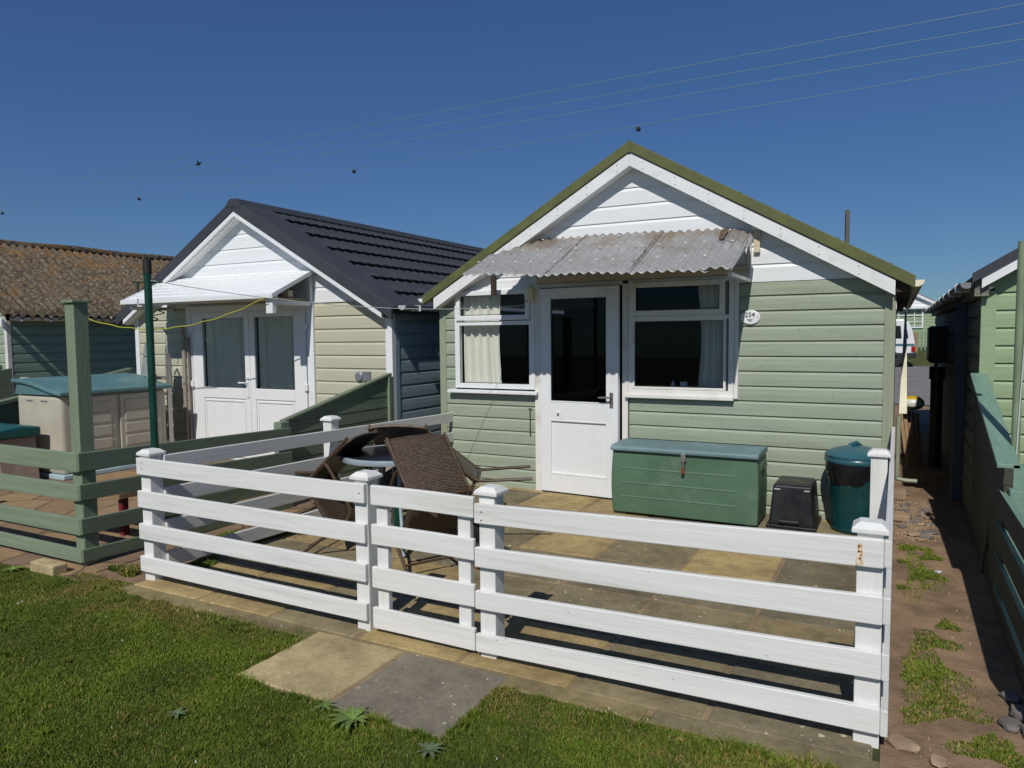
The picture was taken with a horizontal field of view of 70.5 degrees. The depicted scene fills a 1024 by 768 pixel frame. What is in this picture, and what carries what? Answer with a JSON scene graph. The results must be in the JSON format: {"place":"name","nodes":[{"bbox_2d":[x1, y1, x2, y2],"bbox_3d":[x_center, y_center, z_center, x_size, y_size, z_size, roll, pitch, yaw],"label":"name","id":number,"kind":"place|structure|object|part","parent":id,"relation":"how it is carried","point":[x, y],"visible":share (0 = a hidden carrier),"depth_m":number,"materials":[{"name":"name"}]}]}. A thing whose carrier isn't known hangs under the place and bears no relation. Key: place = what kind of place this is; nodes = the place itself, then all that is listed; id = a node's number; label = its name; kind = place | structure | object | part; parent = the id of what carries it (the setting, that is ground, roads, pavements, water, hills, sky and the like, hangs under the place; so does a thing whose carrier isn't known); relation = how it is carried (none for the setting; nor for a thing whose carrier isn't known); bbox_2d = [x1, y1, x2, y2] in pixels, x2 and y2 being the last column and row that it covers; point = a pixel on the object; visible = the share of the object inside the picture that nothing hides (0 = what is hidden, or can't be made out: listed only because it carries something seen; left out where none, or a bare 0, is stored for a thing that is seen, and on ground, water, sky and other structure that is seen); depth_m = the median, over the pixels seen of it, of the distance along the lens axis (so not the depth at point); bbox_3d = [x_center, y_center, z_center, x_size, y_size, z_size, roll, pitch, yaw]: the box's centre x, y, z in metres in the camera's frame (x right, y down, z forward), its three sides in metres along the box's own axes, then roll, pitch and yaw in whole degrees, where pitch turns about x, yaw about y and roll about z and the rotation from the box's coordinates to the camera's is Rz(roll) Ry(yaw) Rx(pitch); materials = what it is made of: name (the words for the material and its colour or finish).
{"place":"outdoors","nodes":[
{"label":"outdoors","id":0,"kind":"place"},
{"bbox_2d":[0,459,379,582],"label":"neighbouring patio","id":1,"kind":"structure","parent":0,"point":[12,556],"depth_m":5.86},
{"bbox_2d":[0,423,40,478],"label":"deck box","id":2,"kind":"object","parent":1,"relation":"on","point":[18,435],"visible":0.66,"depth_m":7.75,"materials":[{"name":"brown plastic"}]},
{"bbox_2d":[30,558,66,576],"bbox_3d":[-3.091,1.225,4.837,0.260,0.080,0.100,1,4,28],"label":"brick","id":3,"kind":"object","parent":1,"relation":"on","point":[47,566],"visible":0.97,"depth_m":4.79,"materials":[{"name":"beige stone"}]},
{"bbox_2d":[0,365,133,424],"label":"windbreak","id":4,"kind":"object","parent":1,"relation":"on","point":[9,408],"visible":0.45,"depth_m":8.79,"materials":[{"name":"green paint"}]},
{"bbox_2d":[11,373,171,480],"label":"storage shed","id":5,"kind":"structure","parent":1,"relation":"on","point":[120,405],"depth_m":8.29,"materials":[{"name":"beige plastic"}]},
{"bbox_2d":[92,394,116,450],"bbox_3d":[-4.728,0.545,8.212,0.036,0.820,0.520,1,4,28],"label":"door","id":6,"kind":"structure","parent":5,"relation":"in","point":[104,413],"depth_m":8.30,"materials":[{"name":"beige plastic"}]},
{"bbox_2d":[118,391,161,447],"bbox_3d":[-4.459,0.508,8.719,0.036,0.820,0.530,1,4,28],"label":"door","id":7,"kind":"structure","parent":5,"relation":"in","point":[134,416],"depth_m":8.64,"materials":[{"name":"beige plastic"}]},
{"bbox_2d":[97,482,188,535],"bbox_3d":[-3.038,0.987,6.142,0.520,0.340,0.940,1,4,28],"label":"bench","id":8,"kind":"object","parent":1,"relation":"on","point":[123,505],"visible":0.17,"depth_m":5.68,"materials":[{"name":"red paint"}]},
{"bbox_2d":[0,300,293,565],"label":"rail fence","id":9,"kind":"object","parent":1,"relation":"on","point":[83,461],"visible":0.86,"depth_m":5.04,"materials":[{"name":"green paint"}]},
{"bbox_2d":[133,259,162,447],"bbox_3d":[-2.367,0.211,4.787,0.196,2.055,0.053,0,4,15],"label":"washing line pole","id":10,"kind":"object","parent":1,"relation":"on","point":[148,282],"visible":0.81,"depth_m":4.74,"materials":[{"name":"green metal"}]},
{"bbox_2d":[151,280,520,308],"bbox_3d":[-1.114,-0.690,5.878,3.391,0.152,0.005,-4,5,-43],"label":"clothes line","id":11,"kind":"object","parent":10,"relation":"attached to","point":[318,303],"visible":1,"depth_m":5.47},
{"bbox_2d":[141,343,156,380],"bbox_3d":[-4.584,0.176,9.189,0.300,1.585,0.104,1,4,28],"label":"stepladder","id":12,"kind":"object","parent":1,"relation":"on","point":[144,370],"visible":0.03,"depth_m":9.19,"materials":[{"name":"metal"}]},
{"bbox_2d":[154,327,174,441],"bbox_3d":[-4.514,0.115,9.338,0.326,1.682,0.100,1,4,28],"label":"stepladder","id":13,"kind":"object","parent":1,"relation":"on","point":[169,408],"visible":0.41,"depth_m":9.26,"materials":[{"name":"metal"}]},
{"bbox_2d":[181,324,192,439],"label":"timber battens","id":14,"kind":"object","parent":1,"relation":"on","point":[186,390],"visible":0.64,"depth_m":9.41,"materials":[{"name":"white wood"}]},
{"bbox_2d":[279,373,393,477],"bbox_3d":[-1.707,0.495,7.305,0.080,1.141,1.600,1,4,28],"label":"windbreak","id":15,"kind":"object","parent":1,"relation":"on","point":[369,402],"visible":0.52,"depth_m":7.38,"materials":[{"name":"green paint"}]},
{"bbox_2d":[116,198,563,459],"bbox_3d":[-2.020,-0.786,11.198,4.845,3.245,6.510,1,4,28],"label":"chalet","id":16,"kind":"object","parent":1,"relation":"on","point":[240,246],"visible":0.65,"depth_m":8.76,"materials":[{"name":"paint"}]},
{"bbox_2d":[153,306,170,320],"bbox_3d":[-4.489,-0.855,9.195,0.310,0.275,0.123,-2,4,-17],"label":"cable coil","id":17,"kind":"object","parent":16,"relation":"hanging from","point":[161,313],"visible":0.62,"depth_m":9.17,"materials":[{"name":"rubber"}]},
{"bbox_2d":[88,298,264,329],"bbox_3d":[-4.118,-0.802,8.505,3.208,0.326,0.011,1,4,25],"label":"rope","id":18,"kind":"object","parent":16,"relation":"hanging from","point":[186,325],"visible":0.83,"depth_m":8.32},
{"bbox_2d":[189,312,252,457],"bbox_3d":[-3.696,0.009,9.185,1.055,1.820,0.110,1,4,28],"label":"door","id":19,"kind":"structure","parent":16,"relation":"in","point":[219,411],"depth_m":9.25,"materials":[{"name":"white plastic"}]},
{"bbox_2d":[206,318,245,387],"bbox_3d":[-3.619,-0.218,9.196,0.740,1.350,0.050,1,4,28],"label":"curtain","id":20,"kind":"object","parent":16,"relation":"hanging from","point":[225,352],"visible":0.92,"depth_m":9.18,"materials":[{"name":"grey fabric"}]},
{"bbox_2d":[258,316,294,389],"bbox_3d":[-2.829,-0.198,8.777,0.650,1.350,0.050,1,4,28],"label":"curtain","id":21,"kind":"object","parent":16,"relation":"hanging from","point":[276,350],"visible":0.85,"depth_m":8.77,"materials":[{"name":"grey fabric"}]},
{"bbox_2d":[248,310,308,456],"bbox_3d":[-2.798,0.030,8.729,0.950,1.820,0.075,1,4,28],"label":"door","id":22,"kind":"structure","parent":16,"relation":"in","point":[269,406],"depth_m":8.73,"materials":[{"name":"white plastic"}]},
{"bbox_2d":[355,371,370,380],"bbox_3d":[-1.677,-0.085,8.146,0.220,0.115,0.033,1,4,28],"label":"water tap and socket","id":23,"kind":"object","parent":16,"relation":"attached to","point":[364,376],"visible":0.86,"depth_m":8.12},
{"bbox_2d":[97,507,317,583],"bbox_3d":[-1.732,1.165,6.266,0.440,0.042,3.580,1,4,28],"label":"soil strip","id":24,"kind":"object","parent":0,"point":[139,577],"visible":0.14,"depth_m":4.78,"materials":[{"name":"brown soil"}]},
{"bbox_2d":[106,527,293,576],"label":"edge weeds","id":25,"kind":"object","parent":24,"relation":"on","point":[125,570],"visible":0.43,"depth_m":4.88,"materials":[{"name":"green plant"}]},
{"bbox_2d":[236,632,507,738],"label":"path","id":26,"kind":"structure","parent":0,"point":[355,674],"depth_m":3.25,"materials":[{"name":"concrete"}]},
{"bbox_2d":[0,347,933,767],"bbox_3d":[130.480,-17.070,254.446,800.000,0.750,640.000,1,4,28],"label":"ground","id":27,"kind":"structure","parent":0,"point":[920,359],"depth_m":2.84,"materials":[{"name":"green plant"}]},
{"bbox_2d":[1,565,26,571],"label":"rosette weed","id":28,"kind":"object","parent":27,"relation":"on","point":[12,568],"visible":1,"depth_m":4.85,"materials":[{"name":"green plant"}]},
{"bbox_2d":[0,239,174,396],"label":"chalet","id":29,"kind":"object","parent":27,"relation":"on","point":[39,282],"visible":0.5,"depth_m":12.83,"materials":[{"name":"paint"}]},
{"bbox_2d":[166,706,188,718],"bbox_3d":[-1.366,1.344,2.964,0.094,0.010,0.095,1,4,28],"label":"rosette weed","id":30,"kind":"object","parent":27,"relation":"on","point":[177,712],"visible":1,"depth_m":2.97,"materials":[{"name":"green plant"}]},
{"bbox_2d":[313,700,336,710],"bbox_3d":[-0.773,1.334,3.010,0.100,0.012,0.098,0,4,2],"label":"rosette weed","id":31,"kind":"object","parent":27,"relation":"on","point":[323,704],"visible":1,"depth_m":3.01,"materials":[{"name":"green plant"}]},
{"bbox_2d":[17,587,647,762],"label":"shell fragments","id":32,"kind":"object","parent":27,"relation":"on","point":[326,694],"visible":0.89,"depth_m":3.16,"materials":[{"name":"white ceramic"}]},
{"bbox_2d":[325,705,370,731],"bbox_3d":[-0.649,1.335,2.898,0.200,0.024,0.222,-3,4,-29],"label":"rosette weed","id":33,"kind":"object","parent":27,"relation":"on","point":[350,716],"visible":1,"depth_m":2.91,"materials":[{"name":"green plant"}]},
{"bbox_2d":[417,741,444,758],"bbox_3d":[-0.300,1.351,2.681,0.122,0.013,0.125,-1,4,-2],"label":"rosette weed","id":34,"kind":"object","parent":27,"relation":"on","point":[429,748],"visible":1,"depth_m":2.69,"materials":[{"name":"green plant"}]},
{"bbox_2d":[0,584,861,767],"bbox_3d":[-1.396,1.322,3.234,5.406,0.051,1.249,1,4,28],"label":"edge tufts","id":35,"kind":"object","parent":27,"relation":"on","point":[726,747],"visible":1,"depth_m":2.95,"materials":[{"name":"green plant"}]},
{"bbox_2d":[122,584,879,767],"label":"patio edge","id":36,"kind":"object","parent":27,"relation":"on","point":[657,716],"visible":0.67,"depth_m":3.03,"materials":[{"name":"concrete"}]},
{"bbox_2d":[418,140,924,519],"bbox_3d":[2.326,-0.680,8.921,4.620,3.308,7.065,1,4,28],"label":"chalet","id":37,"kind":"object","parent":27,"relation":"on","point":[620,255],"visible":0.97,"depth_m":6.47,"materials":[{"name":"paint"}]},
{"bbox_2d":[463,295,501,388],"bbox_3d":[-0.306,-0.453,7.491,0.460,1.000,0.050,1,4,28],"label":"curtain","id":38,"kind":"object","parent":37,"relation":"hanging from","point":[482,354],"visible":0.87,"depth_m":7.49,"materials":[{"name":"beige fabric"}]},
{"bbox_2d":[447,284,538,394],"bbox_3d":[-0.197,-0.443,7.328,1.035,1.080,0.125,1,4,28],"label":"window","id":39,"kind":"structure","parent":37,"relation":"in","point":[514,289],"depth_m":7.30,"materials":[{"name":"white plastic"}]},
{"bbox_2d":[540,285,619,497],"bbox_3d":[0.623,0.074,6.865,0.813,1.970,0.112,2,4,32],"label":"door","id":40,"kind":"structure","parent":37,"relation":"in","point":[577,438],"depth_m":6.89,"materials":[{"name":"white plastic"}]},
{"bbox_2d":[670,380,687,385],"bbox_3d":[1.522,0.008,6.626,0.160,0.080,0.070,1,4,28],"label":"ornament","id":41,"kind":"object","parent":37,"relation":"on","point":[683,383],"visible":0.58,"depth_m":6.59,"materials":[{"name":"blue ceramic"}]},
{"bbox_2d":[624,274,738,400],"bbox_3d":[1.495,-0.418,6.442,1.005,1.105,0.105,1,4,28],"label":"window","id":42,"kind":"structure","parent":37,"relation":"in","point":[690,314],"depth_m":6.36,"materials":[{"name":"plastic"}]},
{"bbox_2d":[698,281,727,390],"bbox_3d":[1.766,-0.405,6.393,0.270,1.010,0.050,1,4,28],"label":"curtain","id":43,"kind":"object","parent":37,"relation":"hanging from","point":[711,360],"visible":0.73,"depth_m":6.39,"materials":[{"name":"beige fabric"}]},
{"bbox_2d":[741,310,759,323],"bbox_3d":[2.021,-0.565,6.148,0.160,0.120,0.015,1,4,28],"label":"house number sign","id":44,"kind":"object","parent":37,"relation":"attached to","point":[750,317],"visible":1,"depth_m":6.14,"materials":[{"name":"white ceramic"}]},
{"bbox_2d":[899,312,906,413],"bbox_3d":[3.691,-0.258,6.838,0.058,0.880,1.990,1,4,28],"label":"downpipe","id":45,"kind":"object","parent":37,"relation":"attached to","point":[903,400],"visible":1,"depth_m":6.50,"materials":[{"name":"beige plastic"}]},
{"bbox_2d":[914,332,916,352],"bbox_3d":[19.446,-1.987,34.969,0.160,1.000,0.050,1,4,28],"label":"board","id":46,"kind":"object","parent":27,"relation":"on","point":[915,336],"visible":0.71,"depth_m":34.94,"materials":[{"name":"brown wood"}]},
{"bbox_2d":[896,293,935,345],"bbox_3d":[22.033,-3.587,40.543,3.380,3.000,8.300,1,4,28],"label":"chalet","id":47,"kind":"object","parent":27,"relation":"on","point":[919,320],"visible":0.22,"depth_m":36.82,"materials":[{"name":"paint"}]},
{"bbox_2d":[896,309,922,327],"bbox_3d":[20.206,-3.360,37.116,1.470,1.000,0.080,1,4,28],"label":"window","id":48,"kind":"structure","parent":47,"relation":"in","point":[914,310],"depth_m":36.92,"materials":[{"name":"white plastic"}]},
{"bbox_2d":[917,332,926,350],"bbox_3d":[21.181,-2.033,34.503,3.500,0.880,0.060,1,4,28],"label":"picket fence","id":49,"kind":"object","parent":27,"relation":"on","point":[924,346],"visible":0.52,"depth_m":35.17,"materials":[{"name":"green paint"}]},
{"bbox_2d":[134,483,872,759],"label":"patio","id":50,"kind":"structure","parent":0,"point":[841,577],"depth_m":4.06,"materials":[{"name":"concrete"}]},
{"bbox_2d":[295,429,379,551],"bbox_3d":[-1.288,0.767,5.280,0.830,0.623,0.527,-31,-5,16],"label":"wicker chair","id":51,"kind":"object","parent":50,"relation":"on","point":[331,466],"visible":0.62,"depth_m":5.21,"materials":[{"name":"brown wicker"}]},
{"bbox_2d":[340,445,405,556],"bbox_3d":[-0.841,0.840,5.304,0.804,0.692,0.804,1,4,28],"label":"garden table","id":52,"kind":"object","parent":50,"relation":"on","point":[379,456],"visible":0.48,"depth_m":5.15,"materials":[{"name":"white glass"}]},
{"bbox_2d":[367,424,428,511],"bbox_3d":[-0.851,0.688,5.781,0.527,0.623,0.830,0,-22,3],"label":"wicker chair","id":53,"kind":"object","parent":50,"relation":"on","point":[393,431],"visible":0.23,"depth_m":5.57,"materials":[{"name":"brown wicker"}]},
{"bbox_2d":[384,432,506,571],"bbox_3d":[-0.525,0.780,4.792,0.527,0.623,0.830,-3,36,-34],"label":"wicker chair","id":54,"kind":"object","parent":50,"relation":"on","point":[429,462],"visible":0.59,"depth_m":4.80,"materials":[{"name":"brown wicker"}]},
{"bbox_2d":[427,431,531,545],"bbox_3d":[-0.354,0.760,5.315,0.830,0.623,0.527,23,4,-1],"label":"wicker chair","id":55,"kind":"object","parent":50,"relation":"on","point":[472,471],"visible":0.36,"depth_m":5.24,"materials":[{"name":"brown wicker"}]},
{"bbox_2d":[136,412,894,748],"bbox_3d":[0.317,0.755,5.166,4.245,0.888,3.527,1,4,28],"label":"rail fence","id":56,"kind":"object","parent":50,"relation":"on","point":[866,604],"visible":0.95,"depth_m":3.24,"materials":[{"name":"white paint"}]},
{"bbox_2d":[370,485,479,650],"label":"gate","id":57,"kind":"structure","parent":56,"relation":"attached to","point":[386,537],"depth_m":3.59,"materials":[{"name":"white paint"}]},
{"bbox_2d":[611,438,767,526],"bbox_3d":[1.480,0.811,6.113,1.216,0.607,0.488,1,4,28],"label":"deck box","id":58,"kind":"object","parent":50,"relation":"on","point":[721,483],"visible":1,"depth_m":5.92,"materials":[{"name":"green plastic"}]},
{"bbox_2d":[766,476,821,532],"bbox_3d":[2.275,0.950,5.839,0.370,0.350,0.480,1,4,28],"label":"recycling box","id":59,"kind":"object","parent":50,"relation":"on","point":[794,504],"visible":1,"depth_m":5.67,"materials":[{"name":"black plastic"}]},
{"bbox_2d":[824,441,888,534],"bbox_3d":[2.665,0.786,5.626,0.452,0.699,0.452,1,4,28],"label":"dustbin","id":60,"kind":"object","parent":50,"relation":"on","point":[849,504],"visible":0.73,"depth_m":5.50,"materials":[{"name":"green plastic"}]},
{"bbox_2d":[825,461,870,486],"bbox_3d":[2.664,0.672,5.619,0.440,0.193,0.444,1,4,28],"label":"bin liner","id":61,"kind":"object","parent":60,"relation":"in","point":[853,476],"visible":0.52,"depth_m":5.46,"materials":[{"name":"black plastic"}]},
{"bbox_2d":[0,60,1022,211],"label":"overhead wire","id":62,"kind":"object","parent":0,"point":[576,135],"visible":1,"depth_m":21.16,"materials":[{"name":"grey metal"}]},
{"bbox_2d":[0,3,1023,192],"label":"overhead wire","id":63,"kind":"object","parent":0,"point":[575,86],"visible":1,"depth_m":21.13,"materials":[{"name":"grey metal"}]},
{"bbox_2d":[0,39,1023,206],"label":"overhead wire","id":64,"kind":"object","parent":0,"point":[575,112],"visible":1,"depth_m":21.18,"materials":[{"name":"grey metal"}]},
{"bbox_2d":[0,0,1023,300],"label":"sky","id":65,"kind":"structure","parent":0,"point":[928,172],"materials":[{"name":"blue"}]},
{"bbox_2d":[2,22,1023,199],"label":"overhead wire","id":66,"kind":"object","parent":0,"point":[575,100],"visible":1,"depth_m":21.14,"materials":[{"name":"grey metal"}]},
{"bbox_2d":[894,366,930,404],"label":"road","id":67,"kind":"structure","parent":0,"point":[918,382],"depth_m":21.96,"materials":[{"name":"grey asphalt"}]},
{"bbox_2d":[844,210,849,243],"bbox_3d":[13.089,-3.638,28.426,0.209,6.290,0.250,1,4,28],"label":"utility pole","id":68,"kind":"object","parent":67,"relation":"on","point":[847,222],"visible":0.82,"depth_m":28.20,"materials":[{"name":"grey wood"}]},
{"bbox_2d":[895,319,915,366],"bbox_3d":[15.864,-1.868,33.109,4.517,2.080,1.880,1,4,28],"label":"van","id":69,"kind":"object","parent":67,"relation":"on","point":[911,353],"visible":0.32,"depth_m":31.49,"materials":[{"name":"white paint"}]},
{"bbox_3d":[15.870,-2.284,32.052,2.400,0.550,0.025,1,4,28],"label":"side window","id":70,"kind":"part","parent":69,"relation":"part of","materials":[{"name":"black glass"}]},
{"bbox_2d":[880,405,1023,767],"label":"soil path","id":71,"kind":"structure","parent":0,"point":[988,668],"depth_m":3.75,"materials":[{"name":"brown soil"}]},
{"bbox_2d":[894,487,905,499],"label":"stone block","id":72,"kind":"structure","parent":71,"relation":"on","point":[899,493],"depth_m":6.63,"materials":[{"name":"beige stone"}]},
{"bbox_2d":[893,512,909,521],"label":"stone block","id":73,"kind":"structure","parent":71,"relation":"on","point":[900,516],"depth_m":5.88,"materials":[{"name":"beige stone"}]},
{"bbox_2d":[885,734,921,753],"bbox_3d":[1.458,1.341,2.696,0.091,0.031,0.112,-3,5,-33],"label":"stone","id":74,"kind":"object","parent":71,"relation":"on","point":[901,743],"visible":1,"depth_m":2.68,"materials":[{"name":"beige stone"}]},
{"bbox_2d":[898,503,908,506],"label":"stone","id":75,"kind":"object","parent":71,"relation":"on","point":[902,505],"visible":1,"depth_m":6.41,"materials":[{"name":"stone"}]},
{"bbox_2d":[898,407,908,466],"bbox_3d":[4.504,0.607,8.335,0.046,0.660,0.219,-1,4,-3],"label":"timber plank","id":76,"kind":"object","parent":71,"relation":"on","point":[904,442],"visible":0.79,"depth_m":8.31,"materials":[{"name":"brown wood"}]},
{"bbox_2d":[899,396,924,409],"bbox_3d":[4.578,0.217,8.301,0.260,0.169,0.238,1,4,28],"label":"buoy","id":77,"kind":"object","parent":76,"relation":"on","point":[915,402],"visible":0.7,"depth_m":8.21,"materials":[{"name":"white plastic"}]},
{"bbox_2d":[897,508,909,511],"bbox_3d":[3.379,1.087,6.250,0.107,0.021,0.066,0,4,10],"label":"stone","id":78,"kind":"object","parent":71,"relation":"on","point":[902,509],"visible":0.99,"depth_m":6.23,"materials":[{"name":"stone"}]},
{"bbox_2d":[903,414,912,465],"bbox_3d":[4.563,0.615,8.361,0.045,0.640,0.213,-1,4,0],"label":"timber plank","id":79,"kind":"object","parent":71,"relation":"on","point":[908,440],"visible":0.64,"depth_m":8.34,"materials":[{"name":"brown wood"}]},
{"bbox_2d":[907,410,915,465],"bbox_3d":[4.622,0.622,8.386,0.044,0.620,0.208,0,4,3],"label":"timber plank","id":80,"kind":"object","parent":71,"relation":"on","point":[911,437],"visible":1,"depth_m":8.37,"materials":[{"name":"brown wood"}]},
{"bbox_2d":[907,532,919,536],"bbox_3d":[3.042,1.140,5.489,0.117,0.030,0.074,-2,4,-23],"label":"stone","id":81,"kind":"object","parent":71,"relation":"on","point":[913,534],"visible":1,"depth_m":5.47,"materials":[{"name":"beige stone"}]},
{"bbox_2d":[913,518,922,522],"bbox_3d":[3.286,1.112,5.881,0.084,0.031,0.073,-1,4,-14],"label":"stone","id":82,"kind":"object","parent":71,"relation":"on","point":[916,520],"visible":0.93,"depth_m":5.86,"materials":[{"name":"stone"}]},
{"bbox_2d":[916,537,925,541],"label":"stone","id":83,"kind":"object","parent":71,"relation":"on","point":[921,539],"visible":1,"depth_m":5.34,"materials":[{"name":"beige stone"}]},
{"bbox_2d":[918,510,930,514],"bbox_3d":[3.497,1.091,6.146,0.100,0.029,0.086,1,4,28],"label":"stone","id":84,"kind":"object","parent":71,"relation":"on","point":[923,512],"visible":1,"depth_m":6.13,"materials":[{"name":"stone"}]},
{"bbox_2d":[924,531,938,534],"bbox_3d":[3.197,1.137,5.524,0.116,0.021,0.064,0,4,4],"label":"stone","id":85,"kind":"object","parent":71,"relation":"on","point":[933,533],"visible":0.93,"depth_m":5.51,"materials":[{"name":"stone"}]},
{"bbox_2d":[928,366,944,467],"bbox_3d":[4.782,0.374,8.181,0.156,1.140,0.156,1,4,28],"label":"soil pipe","id":86,"kind":"object","parent":71,"relation":"on","point":[936,375],"visible":1,"depth_m":8.14,"materials":[{"name":"black plastic"}]},
{"bbox_2d":[930,754,947,767],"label":"stone","id":87,"kind":"object","parent":71,"relation":"on","point":[936,760],"visible":1,"depth_m":2.58,"materials":[{"name":"beige stone"}]},
{"bbox_2d":[893,500,996,767],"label":"gravel","id":88,"kind":"structure","parent":71,"relation":"on","point":[912,539],"depth_m":5.73,"materials":[{"name":"gravel"}]},
{"bbox_2d":[896,543,1023,767],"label":"yard weeds","id":89,"kind":"object","parent":71,"relation":"on","point":[938,696],"visible":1,"depth_m":3.15,"materials":[{"name":"green plant"}]},
{"bbox_2d":[925,248,1023,522],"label":"chalet","id":90,"kind":"object","parent":71,"relation":"on","point":[975,314],"visible":0.7,"depth_m":5.84,"materials":[{"name":"paint"}]},
{"bbox_2d":[927,326,947,365],"bbox_3d":[5.450,-0.424,9.301,0.205,0.631,0.700,1,4,28],"label":"meter box","id":91,"kind":"object","parent":90,"relation":"attached to","point":[937,340],"visible":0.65,"depth_m":8.99,"materials":[{"name":"plastic"}]},
{"bbox_2d":[927,328,930,360],"bbox_3d":[5.365,-0.511,9.340,0.015,0.420,0.660,1,4,28],"label":"door","id":92,"kind":"structure","parent":91,"relation":"in","point":[928,329],"depth_m":9.12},
{"bbox_2d":[970,373,1023,596],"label":"windbreak","id":93,"kind":"object","parent":71,"relation":"on","point":[995,463],"visible":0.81,"depth_m":4.55,"materials":[{"name":"green paint"}]},
{"bbox_2d":[992,486,1023,692],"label":"rail fence","id":94,"kind":"object","parent":71,"relation":"on","point":[1008,603],"visible":0.91,"depth_m":3.54,"materials":[{"name":"green paint"}]},
{"bbox_2d":[998,716,1021,733],"bbox_3d":[1.939,1.329,2.818,0.076,0.040,0.105,0,4,2],"label":"stone","id":95,"kind":"object","parent":71,"relation":"on","point":[1008,724],"visible":0.97,"depth_m":2.80,"materials":[{"name":"stone"}]},
{"bbox_2d":[998,690,1021,703],"bbox_3d":[2.089,1.314,3.028,0.070,0.037,0.085,-1,4,-6],"label":"stone","id":96,"kind":"object","parent":71,"relation":"on","point":[1010,696],"visible":0.97,"depth_m":3.02,"materials":[{"name":"stone"}]},
{"bbox_2d":[1010,704,1023,723],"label":"stone","id":97,"kind":"object","parent":71,"relation":"on","point":[1017,711],"visible":0.86,"depth_m":2.88,"materials":[{"name":"stone"}]},
{"bbox_2d":[1011,241,1023,461],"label":"washing line pole","id":98,"kind":"object","parent":71,"relation":"on","point":[1017,379],"visible":0.56,"depth_m":4.05,"materials":[{"name":"green metal"}]},
{"bbox_2d":[1019,724,1023,738],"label":"stone","id":99,"kind":"object","parent":71,"relation":"on","point":[1021,726],"visible":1,"depth_m":2.77,"materials":[{"name":"stone"}]},
{"bbox_2d":[978,516,988,573],"bbox_3d":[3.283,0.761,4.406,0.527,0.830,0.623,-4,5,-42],"label":"fence post","id":100,"kind":"object","parent":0,"point":[983,555],"visible":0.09,"depth_m":4.47,"materials":[{"name":"wood"}]}
]}

